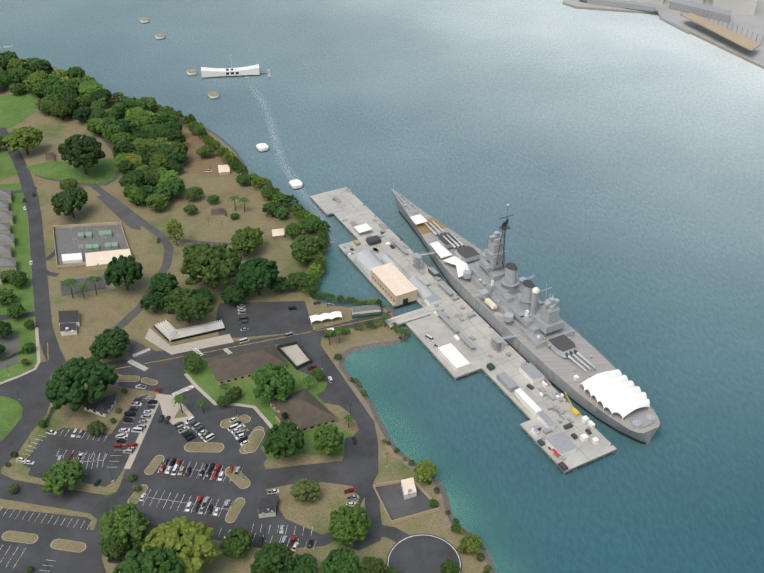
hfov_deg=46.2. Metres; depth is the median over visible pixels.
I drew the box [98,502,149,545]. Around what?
tree
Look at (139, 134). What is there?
tree
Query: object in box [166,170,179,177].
tree
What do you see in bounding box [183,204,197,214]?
tree
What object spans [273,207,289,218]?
tree
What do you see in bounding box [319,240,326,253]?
tree
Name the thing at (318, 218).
tree
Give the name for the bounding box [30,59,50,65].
tree
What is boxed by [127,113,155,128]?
tree
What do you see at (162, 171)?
tree
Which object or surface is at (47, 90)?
tree
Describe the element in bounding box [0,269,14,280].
tree
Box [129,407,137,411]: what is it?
car
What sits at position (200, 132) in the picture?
tree
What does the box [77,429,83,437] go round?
car
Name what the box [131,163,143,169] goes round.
tree
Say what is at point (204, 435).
car
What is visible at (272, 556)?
tree
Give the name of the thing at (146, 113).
tree
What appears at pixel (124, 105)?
tree
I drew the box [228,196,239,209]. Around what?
palm
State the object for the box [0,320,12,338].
tree
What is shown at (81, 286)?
palm
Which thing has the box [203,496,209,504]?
car
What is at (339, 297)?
tree
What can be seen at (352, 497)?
car
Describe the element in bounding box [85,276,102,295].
palm
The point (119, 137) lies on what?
tree
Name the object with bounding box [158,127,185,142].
tree
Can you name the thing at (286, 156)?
boat wake
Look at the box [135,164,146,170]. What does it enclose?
tree
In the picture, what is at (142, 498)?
car
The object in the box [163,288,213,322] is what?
tree
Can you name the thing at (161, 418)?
car
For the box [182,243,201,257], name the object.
tree
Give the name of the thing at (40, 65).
tree
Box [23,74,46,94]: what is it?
tree
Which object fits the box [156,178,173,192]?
tree
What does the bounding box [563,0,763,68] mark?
wharf
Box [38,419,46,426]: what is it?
tree
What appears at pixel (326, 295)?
tree
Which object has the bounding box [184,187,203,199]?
tree
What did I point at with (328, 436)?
tree
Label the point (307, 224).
tree
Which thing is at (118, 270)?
tree
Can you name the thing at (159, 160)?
tree
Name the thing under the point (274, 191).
tree
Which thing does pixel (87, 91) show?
tree
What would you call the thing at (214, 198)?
tree
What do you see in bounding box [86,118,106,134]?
tree
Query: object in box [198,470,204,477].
car
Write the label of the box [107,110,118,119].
tree
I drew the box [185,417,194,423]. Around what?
car
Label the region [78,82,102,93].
tree
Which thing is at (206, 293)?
tree
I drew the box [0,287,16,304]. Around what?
tree
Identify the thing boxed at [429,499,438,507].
tree
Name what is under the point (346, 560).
tree
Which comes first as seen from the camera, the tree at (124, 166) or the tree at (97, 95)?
the tree at (124, 166)
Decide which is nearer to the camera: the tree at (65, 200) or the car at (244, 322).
the car at (244, 322)
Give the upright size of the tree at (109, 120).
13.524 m
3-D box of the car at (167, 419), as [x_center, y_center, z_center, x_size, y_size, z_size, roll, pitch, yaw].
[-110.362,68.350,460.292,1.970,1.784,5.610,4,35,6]
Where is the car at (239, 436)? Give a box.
[235,433,244,439]
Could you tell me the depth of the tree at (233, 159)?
684.44 m
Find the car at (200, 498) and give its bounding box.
[196,495,202,502]
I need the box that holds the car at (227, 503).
[224,499,230,507]
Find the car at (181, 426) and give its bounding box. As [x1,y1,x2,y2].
[176,424,185,429]
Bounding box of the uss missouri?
[391,183,659,444]
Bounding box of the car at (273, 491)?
[267,489,278,494]
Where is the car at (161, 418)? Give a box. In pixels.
[158,415,164,422]
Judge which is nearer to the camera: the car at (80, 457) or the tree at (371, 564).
the tree at (371, 564)
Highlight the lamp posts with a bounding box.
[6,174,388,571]
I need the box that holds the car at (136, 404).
[131,402,141,405]
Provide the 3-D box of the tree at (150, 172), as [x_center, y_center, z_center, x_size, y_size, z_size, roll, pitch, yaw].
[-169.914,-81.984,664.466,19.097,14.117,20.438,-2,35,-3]
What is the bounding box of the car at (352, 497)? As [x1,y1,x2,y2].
[347,494,358,500]
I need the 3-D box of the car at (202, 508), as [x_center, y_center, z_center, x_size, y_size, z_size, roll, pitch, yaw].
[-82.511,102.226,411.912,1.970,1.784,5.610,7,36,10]
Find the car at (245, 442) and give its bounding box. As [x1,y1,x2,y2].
[240,440,249,445]
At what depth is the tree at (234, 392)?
470.11 m
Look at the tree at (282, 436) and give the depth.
429.55 m
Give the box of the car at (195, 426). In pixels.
[191,422,200,429]
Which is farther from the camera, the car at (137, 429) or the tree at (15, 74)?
the tree at (15, 74)
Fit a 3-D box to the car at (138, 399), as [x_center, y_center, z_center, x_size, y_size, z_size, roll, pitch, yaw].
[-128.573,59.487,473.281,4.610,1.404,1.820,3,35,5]
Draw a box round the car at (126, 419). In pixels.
[123,417,133,421]
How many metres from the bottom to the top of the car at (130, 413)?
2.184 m
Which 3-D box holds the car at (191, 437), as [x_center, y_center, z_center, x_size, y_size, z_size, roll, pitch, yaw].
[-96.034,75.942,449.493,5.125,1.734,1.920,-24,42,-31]
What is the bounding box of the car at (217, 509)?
[213,507,219,515]
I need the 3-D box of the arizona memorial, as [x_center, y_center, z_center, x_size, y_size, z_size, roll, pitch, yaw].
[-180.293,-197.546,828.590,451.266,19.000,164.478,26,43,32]
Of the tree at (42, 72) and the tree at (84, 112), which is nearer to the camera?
the tree at (84, 112)
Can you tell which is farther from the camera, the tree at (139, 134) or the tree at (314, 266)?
the tree at (139, 134)
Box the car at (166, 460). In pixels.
[163,457,169,464]
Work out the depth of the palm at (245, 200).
629.17 m
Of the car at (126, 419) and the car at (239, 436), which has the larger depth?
the car at (126, 419)
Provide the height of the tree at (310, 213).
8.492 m
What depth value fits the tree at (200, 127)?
732.36 m
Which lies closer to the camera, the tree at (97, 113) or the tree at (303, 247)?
the tree at (303, 247)
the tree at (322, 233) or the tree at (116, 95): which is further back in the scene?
the tree at (116, 95)
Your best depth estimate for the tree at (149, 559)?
359.42 m
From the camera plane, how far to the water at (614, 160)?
675.50 m
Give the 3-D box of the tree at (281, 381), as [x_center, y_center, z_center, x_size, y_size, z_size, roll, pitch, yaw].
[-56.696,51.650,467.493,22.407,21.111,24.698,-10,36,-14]
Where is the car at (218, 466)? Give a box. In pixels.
[215,464,220,471]
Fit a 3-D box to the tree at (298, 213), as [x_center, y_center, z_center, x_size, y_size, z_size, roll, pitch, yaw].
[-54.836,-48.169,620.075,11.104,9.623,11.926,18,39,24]
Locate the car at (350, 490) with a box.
[344,488,355,493]
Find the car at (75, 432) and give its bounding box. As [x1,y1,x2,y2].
[71,428,78,436]
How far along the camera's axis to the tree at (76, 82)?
798.15 m
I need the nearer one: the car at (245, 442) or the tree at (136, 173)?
the car at (245, 442)
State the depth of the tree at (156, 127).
723.64 m
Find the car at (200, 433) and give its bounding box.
[198,430,206,435]
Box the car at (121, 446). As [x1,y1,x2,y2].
[113,444,123,448]
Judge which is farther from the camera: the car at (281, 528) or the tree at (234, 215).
the tree at (234, 215)
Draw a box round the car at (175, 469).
[171,464,178,474]
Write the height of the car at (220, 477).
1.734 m
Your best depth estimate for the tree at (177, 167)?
676.92 m
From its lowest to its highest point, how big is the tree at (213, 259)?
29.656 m
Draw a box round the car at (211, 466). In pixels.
[208,463,214,470]
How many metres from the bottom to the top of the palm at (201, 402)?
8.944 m
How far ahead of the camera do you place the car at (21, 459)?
437.09 m
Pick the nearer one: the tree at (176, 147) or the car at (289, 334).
the car at (289, 334)
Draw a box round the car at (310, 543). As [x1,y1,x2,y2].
[307,540,312,548]
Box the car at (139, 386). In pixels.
[135,384,145,388]
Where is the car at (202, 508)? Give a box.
[199,504,206,513]
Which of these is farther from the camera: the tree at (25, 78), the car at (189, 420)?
the tree at (25, 78)
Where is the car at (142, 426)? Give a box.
[136,424,146,428]
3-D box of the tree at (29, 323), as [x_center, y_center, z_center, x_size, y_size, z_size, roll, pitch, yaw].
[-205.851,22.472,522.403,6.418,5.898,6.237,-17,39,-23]
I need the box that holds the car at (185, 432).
[181,429,190,435]
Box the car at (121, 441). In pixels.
[116,439,125,442]
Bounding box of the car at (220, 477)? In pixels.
[218,471,223,480]
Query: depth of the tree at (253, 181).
658.87 m
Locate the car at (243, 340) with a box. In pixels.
[238,337,248,343]
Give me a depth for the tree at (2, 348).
499.80 m
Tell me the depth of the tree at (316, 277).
559.02 m
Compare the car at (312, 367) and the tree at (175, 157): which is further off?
the tree at (175, 157)
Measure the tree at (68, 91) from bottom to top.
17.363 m
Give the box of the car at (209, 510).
[206,505,212,514]
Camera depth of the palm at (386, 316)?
520.34 m
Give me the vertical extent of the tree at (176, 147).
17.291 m
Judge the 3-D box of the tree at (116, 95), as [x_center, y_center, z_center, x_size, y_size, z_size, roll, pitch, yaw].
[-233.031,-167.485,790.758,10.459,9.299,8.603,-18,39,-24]
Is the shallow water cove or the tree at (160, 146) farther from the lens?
the tree at (160, 146)
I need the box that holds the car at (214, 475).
[211,470,217,479]
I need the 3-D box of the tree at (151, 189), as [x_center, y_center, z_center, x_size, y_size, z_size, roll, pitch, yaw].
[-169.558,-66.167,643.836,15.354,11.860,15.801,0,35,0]
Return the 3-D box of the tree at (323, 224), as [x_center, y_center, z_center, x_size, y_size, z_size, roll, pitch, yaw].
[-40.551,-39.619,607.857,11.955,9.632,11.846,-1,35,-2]
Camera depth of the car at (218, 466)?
431.85 m
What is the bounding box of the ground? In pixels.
[0,66,496,572]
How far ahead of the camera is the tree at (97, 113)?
744.58 m
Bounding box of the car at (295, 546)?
[292,542,298,550]
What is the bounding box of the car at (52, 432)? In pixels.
[45,430,56,434]
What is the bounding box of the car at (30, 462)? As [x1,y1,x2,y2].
[24,460,33,464]
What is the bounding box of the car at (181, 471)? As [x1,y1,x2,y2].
[178,466,184,475]
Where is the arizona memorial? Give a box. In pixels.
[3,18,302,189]
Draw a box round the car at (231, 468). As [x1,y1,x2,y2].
[228,466,233,473]
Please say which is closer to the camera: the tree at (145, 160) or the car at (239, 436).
the car at (239, 436)
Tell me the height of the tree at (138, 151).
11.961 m
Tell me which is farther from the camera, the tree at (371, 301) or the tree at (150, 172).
the tree at (150, 172)
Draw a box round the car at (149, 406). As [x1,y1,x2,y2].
[145,404,154,408]
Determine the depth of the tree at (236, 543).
386.23 m
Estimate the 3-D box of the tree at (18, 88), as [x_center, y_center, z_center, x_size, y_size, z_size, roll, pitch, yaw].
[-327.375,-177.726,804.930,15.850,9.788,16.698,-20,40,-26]
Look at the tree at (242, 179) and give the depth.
661.68 m
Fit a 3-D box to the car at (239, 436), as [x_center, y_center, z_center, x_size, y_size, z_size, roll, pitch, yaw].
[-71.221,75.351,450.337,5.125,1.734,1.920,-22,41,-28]
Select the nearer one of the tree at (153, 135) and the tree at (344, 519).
the tree at (344, 519)
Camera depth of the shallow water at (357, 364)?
454.06 m
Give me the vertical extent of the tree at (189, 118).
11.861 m
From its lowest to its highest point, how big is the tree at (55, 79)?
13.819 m
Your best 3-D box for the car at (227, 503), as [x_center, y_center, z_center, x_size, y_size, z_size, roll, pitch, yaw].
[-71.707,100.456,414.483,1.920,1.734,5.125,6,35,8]
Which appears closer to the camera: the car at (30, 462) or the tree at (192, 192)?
the car at (30, 462)
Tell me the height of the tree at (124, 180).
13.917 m
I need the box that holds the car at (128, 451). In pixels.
[123,449,133,453]
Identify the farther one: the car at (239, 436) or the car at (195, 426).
the car at (195, 426)
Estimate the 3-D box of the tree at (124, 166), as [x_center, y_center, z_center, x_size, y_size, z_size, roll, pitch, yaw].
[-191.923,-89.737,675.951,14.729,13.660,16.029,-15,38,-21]
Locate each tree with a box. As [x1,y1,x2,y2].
[0,50,17,67]
[0,74,11,88]
[0,135,5,150]
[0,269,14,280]
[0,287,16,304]
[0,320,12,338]
[0,344,5,353]
[3,126,42,154]
[6,58,28,70]
[6,303,25,318]
[7,67,27,82]
[7,271,27,286]
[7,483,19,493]
[9,83,25,93]
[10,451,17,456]
[20,358,29,364]
[21,74,30,82]
[21,342,35,352]
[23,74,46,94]
[24,319,33,328]
[25,565,33,572]
[28,60,52,73]
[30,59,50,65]
[31,70,47,78]
[32,80,55,94]
[35,97,52,107]
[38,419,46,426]
[39,102,51,115]
[41,459,87,496]
[43,86,51,95]
[44,356,118,410]
[45,94,60,101]
[46,102,53,114]
[47,77,61,82]
[48,69,66,77]
[50,101,70,119]
[51,80,73,93]
[51,186,87,217]
[57,86,77,98]
[57,134,105,174]
[59,178,77,189]
[60,97,77,117]
[61,94,80,99]
[63,77,86,93]
[66,66,85,77]
[72,107,90,122]
[75,96,90,106]
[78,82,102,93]
[79,85,98,96]
[81,79,97,84]
[82,75,94,80]
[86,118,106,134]
[86,420,106,435]
[89,109,108,118]
[89,326,130,359]
[90,89,112,101]
[90,100,107,108]
[91,106,103,110]
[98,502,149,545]
[98,531,129,559]
[101,124,123,139]
[102,116,115,124]
[104,255,142,290]
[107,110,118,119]
[111,102,129,116]
[112,92,123,101]
[112,132,133,144]
[113,119,130,131]
[113,141,134,155]
[113,153,127,168]
[113,546,184,572]
[117,159,135,172]
[118,172,141,186]
[123,98,138,107]
[123,184,138,198]
[125,107,144,117]
[125,153,141,164]
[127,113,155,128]
[128,170,144,183]
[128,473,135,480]
[129,188,145,205]
[129,528,151,550]
[130,130,148,140]
[131,124,144,131]
[131,148,145,156]
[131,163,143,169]
[132,138,149,149]
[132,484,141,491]
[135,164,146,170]
[137,96,158,109]
[139,111,152,118]
[139,185,157,197]
[140,292,164,312]
[141,124,151,132]
[141,146,154,153]
[141,153,150,166]
[142,164,162,184]
[142,516,220,572]
[144,177,156,184]
[145,147,162,157]
[145,193,168,210]
[146,132,158,139]
[148,123,161,132]
[148,139,154,146]
[148,272,179,297]
[149,154,170,167]
[153,104,163,112]
[155,110,178,123]
[155,137,168,145]
[155,143,167,150]
[155,166,165,175]
[155,178,185,198]
[156,173,176,183]
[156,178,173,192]
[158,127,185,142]
[161,121,182,131]
[162,142,187,154]
[162,158,177,169]
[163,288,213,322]
[164,106,174,110]
[165,153,183,163]
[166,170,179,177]
[166,219,183,245]
[168,163,183,171]
[172,152,187,161]
[173,110,184,121]
[180,242,241,288]
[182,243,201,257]
[183,113,196,124]
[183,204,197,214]
[183,352,203,372]
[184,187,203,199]
[188,121,203,132]
[194,124,204,133]
[196,145,214,157]
[196,288,213,300]
[197,128,206,138]
[205,136,213,146]
[206,194,218,203]
[208,139,220,149]
[216,395,231,405]
[218,147,229,156]
[219,527,253,557]
[220,282,249,303]
[222,151,234,163]
[226,386,241,399]
[228,156,238,165]
[230,160,240,169]
[230,213,239,218]
[230,226,263,254]
[235,173,252,184]
[236,257,280,295]
[237,165,248,174]
[250,542,293,572]
[251,176,267,188]
[251,363,295,400]
[255,177,272,189]
[261,188,273,199]
[262,201,279,216]
[262,421,304,458]
[269,276,290,292]
[270,186,279,197]
[271,193,290,205]
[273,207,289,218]
[281,412,287,420]
[282,194,298,209]
[284,223,301,237]
[286,553,318,572]
[287,271,312,289]
[289,234,320,261]
[290,203,303,215]
[290,478,320,501]
[294,210,309,221]
[300,211,313,219]
[301,216,319,232]
[301,276,317,293]
[308,263,323,275]
[308,268,320,276]
[309,215,321,228]
[309,259,326,270]
[309,273,319,281]
[311,368,324,379]
[312,252,325,262]
[313,424,343,455]
[314,220,330,232]
[316,229,328,239]
[317,292,322,299]
[318,236,328,243]
[319,238,328,251]
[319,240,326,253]
[320,547,359,572]
[323,292,330,298]
[327,503,371,546]
[334,353,341,358]
[337,295,343,301]
[353,299,360,305]
[358,556,389,572]
[365,321,372,327]
[366,298,376,305]
[389,566,397,572]
[415,459,436,481]
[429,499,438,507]
[440,559,460,572]
[450,524,460,532]
[457,544,466,553]
[460,533,482,553]
[476,552,484,560]
[483,564,490,570]
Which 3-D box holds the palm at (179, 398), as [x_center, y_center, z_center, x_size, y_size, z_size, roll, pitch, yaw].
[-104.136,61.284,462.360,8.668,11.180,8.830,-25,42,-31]
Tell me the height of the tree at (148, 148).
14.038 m
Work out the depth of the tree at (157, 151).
684.14 m
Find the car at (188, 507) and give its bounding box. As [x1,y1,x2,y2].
[185,502,191,511]
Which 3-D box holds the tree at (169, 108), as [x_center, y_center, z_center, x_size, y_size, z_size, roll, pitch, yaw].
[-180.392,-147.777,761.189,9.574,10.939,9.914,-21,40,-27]
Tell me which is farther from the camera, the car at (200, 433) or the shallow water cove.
the shallow water cove
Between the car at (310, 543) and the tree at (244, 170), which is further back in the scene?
the tree at (244, 170)
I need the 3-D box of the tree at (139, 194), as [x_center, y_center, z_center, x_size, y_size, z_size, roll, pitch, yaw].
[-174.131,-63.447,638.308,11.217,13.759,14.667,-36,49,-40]
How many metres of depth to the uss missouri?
501.82 m
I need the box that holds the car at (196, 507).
[192,503,199,512]
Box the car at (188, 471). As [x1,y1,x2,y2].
[185,467,191,476]
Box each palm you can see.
[60,278,78,297]
[76,284,88,298]
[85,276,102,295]
[171,394,188,412]
[195,398,208,412]
[219,383,230,394]
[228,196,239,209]
[239,197,249,211]
[303,376,315,389]
[321,329,335,344]
[332,327,344,342]
[342,415,353,427]
[379,314,391,326]
[396,328,407,340]
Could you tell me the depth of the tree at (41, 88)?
790.64 m
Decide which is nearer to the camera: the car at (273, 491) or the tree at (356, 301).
the car at (273, 491)
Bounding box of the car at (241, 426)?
[235,424,245,428]
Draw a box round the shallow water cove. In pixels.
[315,248,389,307]
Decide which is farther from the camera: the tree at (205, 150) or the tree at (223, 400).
the tree at (205, 150)
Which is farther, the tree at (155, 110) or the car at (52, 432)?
the tree at (155, 110)
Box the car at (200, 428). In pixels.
[194,425,203,432]
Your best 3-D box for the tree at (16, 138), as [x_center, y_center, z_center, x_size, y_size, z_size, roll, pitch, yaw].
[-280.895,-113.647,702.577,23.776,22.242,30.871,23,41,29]
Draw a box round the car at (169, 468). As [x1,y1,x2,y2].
[165,466,171,473]
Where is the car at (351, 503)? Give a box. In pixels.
[346,502,355,505]
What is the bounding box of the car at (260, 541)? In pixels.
[258,537,262,545]
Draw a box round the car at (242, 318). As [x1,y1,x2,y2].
[238,316,247,320]
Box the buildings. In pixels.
[0,152,439,523]
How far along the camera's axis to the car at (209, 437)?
448.51 m
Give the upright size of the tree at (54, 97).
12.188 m
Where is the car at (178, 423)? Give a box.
[174,421,183,426]
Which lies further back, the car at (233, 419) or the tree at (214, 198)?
the tree at (214, 198)
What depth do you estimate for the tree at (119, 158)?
675.38 m
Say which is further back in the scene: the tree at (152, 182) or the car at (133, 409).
the tree at (152, 182)
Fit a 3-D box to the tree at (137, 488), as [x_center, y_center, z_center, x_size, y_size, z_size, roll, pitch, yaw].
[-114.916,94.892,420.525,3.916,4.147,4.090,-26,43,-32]
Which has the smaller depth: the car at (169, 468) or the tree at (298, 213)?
the car at (169, 468)
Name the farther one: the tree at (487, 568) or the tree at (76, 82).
the tree at (76, 82)
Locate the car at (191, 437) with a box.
[186,435,195,440]
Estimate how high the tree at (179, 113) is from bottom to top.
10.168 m
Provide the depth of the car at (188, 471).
430.00 m
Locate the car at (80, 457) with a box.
[78,453,83,461]
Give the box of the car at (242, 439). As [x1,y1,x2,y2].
[237,436,247,442]
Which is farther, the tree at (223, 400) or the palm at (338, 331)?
the palm at (338, 331)
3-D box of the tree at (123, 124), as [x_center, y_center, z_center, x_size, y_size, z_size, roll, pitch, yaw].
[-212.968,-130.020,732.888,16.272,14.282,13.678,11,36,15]
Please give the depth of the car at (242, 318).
529.69 m
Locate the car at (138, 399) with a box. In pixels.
[134,397,142,400]
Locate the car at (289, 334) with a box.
[284,332,294,337]
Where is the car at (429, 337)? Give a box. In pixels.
[425,334,433,341]
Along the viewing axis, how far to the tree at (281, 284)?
547.72 m
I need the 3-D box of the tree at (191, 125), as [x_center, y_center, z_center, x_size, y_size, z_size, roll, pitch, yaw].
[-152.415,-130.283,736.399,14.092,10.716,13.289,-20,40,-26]
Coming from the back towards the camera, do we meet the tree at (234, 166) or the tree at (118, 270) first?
the tree at (234, 166)
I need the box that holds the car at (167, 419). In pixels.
[164,416,170,423]
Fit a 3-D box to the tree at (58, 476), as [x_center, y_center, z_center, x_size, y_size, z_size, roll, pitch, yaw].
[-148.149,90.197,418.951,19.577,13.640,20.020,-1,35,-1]
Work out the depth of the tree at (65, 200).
615.26 m
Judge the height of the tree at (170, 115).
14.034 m
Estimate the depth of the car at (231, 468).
431.15 m
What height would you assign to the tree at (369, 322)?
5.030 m
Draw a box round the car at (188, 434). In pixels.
[183,432,193,438]
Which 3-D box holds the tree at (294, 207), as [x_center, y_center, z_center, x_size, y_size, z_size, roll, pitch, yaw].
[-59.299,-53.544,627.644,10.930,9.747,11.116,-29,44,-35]
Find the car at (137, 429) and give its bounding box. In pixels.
[131,427,142,432]
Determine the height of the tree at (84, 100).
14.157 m
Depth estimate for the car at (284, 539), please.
396.49 m
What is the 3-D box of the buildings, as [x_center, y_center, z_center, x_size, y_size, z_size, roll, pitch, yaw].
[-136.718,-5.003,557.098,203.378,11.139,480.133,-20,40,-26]
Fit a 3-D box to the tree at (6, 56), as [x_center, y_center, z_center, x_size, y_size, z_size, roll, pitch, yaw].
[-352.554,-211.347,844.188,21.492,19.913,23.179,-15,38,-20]
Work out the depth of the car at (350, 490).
420.39 m
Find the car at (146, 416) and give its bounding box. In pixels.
[141,414,150,418]
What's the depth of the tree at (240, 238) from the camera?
579.78 m
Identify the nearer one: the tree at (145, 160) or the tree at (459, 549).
the tree at (459, 549)
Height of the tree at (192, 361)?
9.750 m
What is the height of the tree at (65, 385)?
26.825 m
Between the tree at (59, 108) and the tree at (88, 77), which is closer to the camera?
the tree at (59, 108)
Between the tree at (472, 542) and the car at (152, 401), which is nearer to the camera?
the tree at (472, 542)
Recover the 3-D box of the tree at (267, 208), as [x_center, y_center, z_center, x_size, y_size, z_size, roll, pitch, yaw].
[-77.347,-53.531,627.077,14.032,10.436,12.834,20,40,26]
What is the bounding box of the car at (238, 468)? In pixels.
[234,466,240,474]
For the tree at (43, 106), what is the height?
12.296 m
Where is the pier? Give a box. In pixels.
[310,187,616,474]
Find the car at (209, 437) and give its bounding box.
[203,433,214,441]
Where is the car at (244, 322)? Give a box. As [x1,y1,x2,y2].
[239,320,247,323]
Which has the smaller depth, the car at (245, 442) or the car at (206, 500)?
the car at (206, 500)
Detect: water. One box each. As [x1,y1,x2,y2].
[0,0,763,572]
[344,327,538,572]
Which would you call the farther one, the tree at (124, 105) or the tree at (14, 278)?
the tree at (124, 105)
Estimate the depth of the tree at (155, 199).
629.01 m
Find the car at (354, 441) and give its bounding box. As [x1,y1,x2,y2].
[352,437,356,444]
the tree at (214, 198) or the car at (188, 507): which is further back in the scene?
the tree at (214, 198)
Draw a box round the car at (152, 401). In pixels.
[148,400,157,403]
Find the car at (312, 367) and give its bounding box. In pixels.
[307,365,317,369]
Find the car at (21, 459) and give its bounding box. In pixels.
[16,457,25,461]
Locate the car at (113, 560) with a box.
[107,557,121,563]
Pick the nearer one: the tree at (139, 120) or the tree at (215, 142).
the tree at (215, 142)
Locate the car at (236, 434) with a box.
[233,430,242,436]
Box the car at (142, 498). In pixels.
[139,493,145,500]
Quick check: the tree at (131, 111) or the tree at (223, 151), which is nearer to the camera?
the tree at (223, 151)
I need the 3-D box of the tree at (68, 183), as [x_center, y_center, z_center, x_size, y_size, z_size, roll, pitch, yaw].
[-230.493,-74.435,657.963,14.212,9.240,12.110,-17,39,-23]
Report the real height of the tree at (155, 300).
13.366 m
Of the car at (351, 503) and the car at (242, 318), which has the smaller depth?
the car at (351, 503)
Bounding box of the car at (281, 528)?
[279,525,284,532]
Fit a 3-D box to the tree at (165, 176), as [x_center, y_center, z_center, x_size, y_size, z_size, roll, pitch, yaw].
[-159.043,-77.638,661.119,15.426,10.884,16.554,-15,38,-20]
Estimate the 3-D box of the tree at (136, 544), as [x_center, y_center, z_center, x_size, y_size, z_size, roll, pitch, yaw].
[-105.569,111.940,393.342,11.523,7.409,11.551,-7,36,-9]
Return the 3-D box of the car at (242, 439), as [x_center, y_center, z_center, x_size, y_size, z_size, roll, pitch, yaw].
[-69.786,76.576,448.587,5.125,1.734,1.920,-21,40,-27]
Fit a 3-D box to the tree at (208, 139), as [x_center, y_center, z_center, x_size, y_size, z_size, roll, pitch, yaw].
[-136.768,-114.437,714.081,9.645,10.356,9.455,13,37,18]
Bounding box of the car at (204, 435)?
[200,432,210,438]
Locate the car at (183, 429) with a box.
[178,426,189,433]
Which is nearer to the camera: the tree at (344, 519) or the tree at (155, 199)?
the tree at (344, 519)
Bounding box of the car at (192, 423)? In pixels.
[188,421,197,426]
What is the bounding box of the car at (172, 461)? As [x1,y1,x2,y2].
[169,458,175,465]
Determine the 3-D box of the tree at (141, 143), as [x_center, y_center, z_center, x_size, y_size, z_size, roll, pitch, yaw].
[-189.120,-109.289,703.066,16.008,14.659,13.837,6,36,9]
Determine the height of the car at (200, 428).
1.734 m
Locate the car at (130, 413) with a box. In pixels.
[124,411,135,416]
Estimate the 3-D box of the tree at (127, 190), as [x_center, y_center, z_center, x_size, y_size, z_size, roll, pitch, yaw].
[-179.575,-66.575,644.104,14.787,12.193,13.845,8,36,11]
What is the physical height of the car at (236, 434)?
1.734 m
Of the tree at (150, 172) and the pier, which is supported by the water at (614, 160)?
the pier
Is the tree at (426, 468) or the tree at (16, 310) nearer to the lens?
the tree at (426, 468)
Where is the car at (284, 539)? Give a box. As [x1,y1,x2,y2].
[281,535,287,544]
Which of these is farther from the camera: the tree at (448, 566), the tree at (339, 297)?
the tree at (339, 297)
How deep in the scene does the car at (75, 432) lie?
451.57 m
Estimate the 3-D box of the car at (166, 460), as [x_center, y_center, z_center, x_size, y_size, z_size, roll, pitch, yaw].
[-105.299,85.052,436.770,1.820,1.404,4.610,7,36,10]
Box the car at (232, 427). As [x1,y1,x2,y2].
[228,423,238,431]
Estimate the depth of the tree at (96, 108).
763.32 m
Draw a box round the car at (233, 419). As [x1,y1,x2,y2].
[229,417,237,422]
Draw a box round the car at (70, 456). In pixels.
[68,454,72,462]
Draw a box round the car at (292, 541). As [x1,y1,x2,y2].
[289,536,296,546]
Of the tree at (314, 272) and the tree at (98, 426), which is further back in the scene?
the tree at (314, 272)
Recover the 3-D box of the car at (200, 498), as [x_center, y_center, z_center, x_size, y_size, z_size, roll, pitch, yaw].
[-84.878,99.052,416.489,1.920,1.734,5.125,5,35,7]
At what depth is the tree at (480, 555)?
387.88 m
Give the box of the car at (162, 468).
[159,465,165,472]

